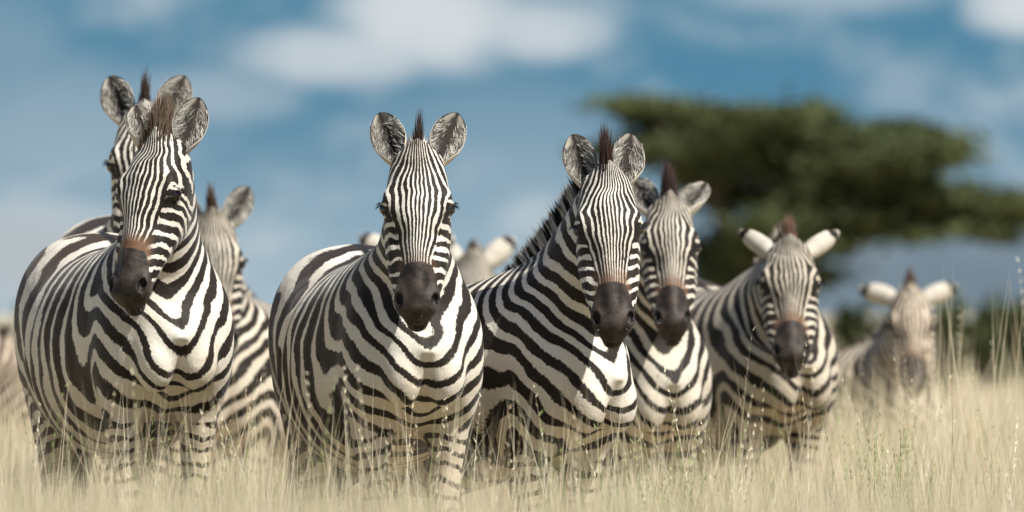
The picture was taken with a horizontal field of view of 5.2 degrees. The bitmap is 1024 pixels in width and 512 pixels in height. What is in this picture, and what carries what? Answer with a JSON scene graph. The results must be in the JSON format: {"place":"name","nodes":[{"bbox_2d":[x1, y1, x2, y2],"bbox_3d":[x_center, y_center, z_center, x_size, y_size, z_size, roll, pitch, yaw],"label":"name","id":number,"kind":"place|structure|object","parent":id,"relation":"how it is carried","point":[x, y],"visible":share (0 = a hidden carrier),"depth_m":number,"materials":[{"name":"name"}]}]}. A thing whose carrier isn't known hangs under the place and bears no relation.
{"place":"outdoors","nodes":[
{"label":"outdoors","id":0,"kind":"place"},
{"bbox_2d":[0,316,1014,372],"bbox_3d":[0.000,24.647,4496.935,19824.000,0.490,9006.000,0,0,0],"label":"ground","id":1,"kind":"structure","parent":0,"point":[7,319],"depth_m":2812.66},
{"bbox_2d":[0,322,29,449],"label":"zebra","id":2,"kind":"object","parent":1,"relation":"on","point":[8,373],"visible":0.06,"depth_m":61.94,"materials":[{"name":"fur"}]},
{"bbox_2d":[13,87,233,511],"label":"zebra","id":3,"kind":"object","parent":1,"relation":"on","point":[142,294],"visible":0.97,"depth_m":35.43,"materials":[{"name":"fur"}]},
{"bbox_2d":[58,62,192,511],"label":"zebra","id":4,"kind":"object","parent":1,"relation":"on","point":[117,100],"visible":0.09,"depth_m":39.07,"materials":[{"name":"fur"}]},
{"bbox_2d":[195,179,288,486],"bbox_3d":[-0.890,0.597,43.653,0.629,1.804,1.743,0,0,32],"label":"zebra","id":5,"kind":"object","parent":1,"relation":"on","point":[250,313],"visible":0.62,"depth_m":43.11,"materials":[{"name":"fur"}]},
{"bbox_2d":[268,108,483,511],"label":"zebra","id":6,"kind":"object","parent":1,"relation":"on","point":[395,308],"visible":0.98,"depth_m":34.83,"materials":[{"name":"fur"}]},
{"bbox_2d":[359,233,454,250],"bbox_3d":[-0.383,0.711,50.698,0.604,1.684,1.887,0,0,10],"label":"zebra","id":7,"kind":"object","parent":1,"relation":"on","point":[369,239],"visible":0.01,"depth_m":50.05,"materials":[{"name":"fur"}]},
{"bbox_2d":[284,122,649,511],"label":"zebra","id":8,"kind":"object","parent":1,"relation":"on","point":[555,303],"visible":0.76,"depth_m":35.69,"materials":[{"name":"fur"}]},
{"bbox_2d":[450,236,515,284],"bbox_3d":[0.145,0.747,51.658,0.632,1.686,1.813,0,0,38],"label":"zebra","id":9,"kind":"object","parent":1,"relation":"on","point":[474,262],"visible":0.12,"depth_m":50.98,"materials":[{"name":"fur"}]},
{"bbox_2d":[549,158,711,506],"bbox_3d":[0.379,0.545,40.606,0.604,1.810,1.922,0,0,-20],"label":"zebra","id":10,"kind":"object","parent":1,"relation":"on","point":[663,334],"visible":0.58,"depth_m":40.07,"materials":[{"name":"fur"}]},
{"bbox_2d":[642,211,839,496],"bbox_3d":[0.873,0.611,42.677,0.650,1.596,2.051,0,0,-24],"label":"zebra","id":11,"kind":"object","parent":1,"relation":"on","point":[770,297],"visible":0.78,"depth_m":42.27,"materials":[{"name":"fur"}]},
{"bbox_2d":[561,84,1023,296],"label":"acacia tree","id":12,"kind":"object","parent":1,"relation":"on","point":[823,165],"visible":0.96,"depth_m":278.60,"materials":[{"name":"green plant"}]},
{"bbox_2d":[829,296,889,352],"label":"shrub","id":13,"kind":"object","parent":1,"relation":"on","point":[843,328],"visible":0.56,"depth_m":169.79,"materials":[{"name":"green plant"}]},
{"bbox_2d":[773,266,957,456],"bbox_3d":[1.558,0.899,54.544,0.653,1.739,1.866,0,0,-40],"label":"zebra","id":14,"kind":"object","parent":1,"relation":"on","point":[884,339],"visible":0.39,"depth_m":54.02,"materials":[{"name":"fur"}]},
{"bbox_2d":[932,292,968,403],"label":"shrub","id":15,"kind":"object","parent":1,"relation":"on","point":[954,312],"visible":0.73,"depth_m":109.97,"materials":[{"name":"green plant"}]},
{"bbox_2d":[959,289,1015,395],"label":"shrub","id":16,"kind":"object","parent":1,"relation":"on","point":[981,326],"visible":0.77,"depth_m":149.79,"materials":[{"name":"green plant"}]},
{"bbox_2d":[999,294,1023,399],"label":"shrub","id":17,"kind":"object","parent":1,"relation":"on","point":[1009,334],"visible":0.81,"depth_m":119.88,"materials":[{"name":"green plant"}]},
{"bbox_2d":[0,258,1023,511],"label":"grass","id":18,"kind":"structure","parent":0,"point":[229,506],"depth_m":32.93,"materials":[{"name":"beige plant"}]},
{"bbox_2d":[0,0,1023,315],"label":"sky","id":19,"kind":"structure","parent":0,"point":[292,91],"materials":[{"name":"blue"}]}
]}

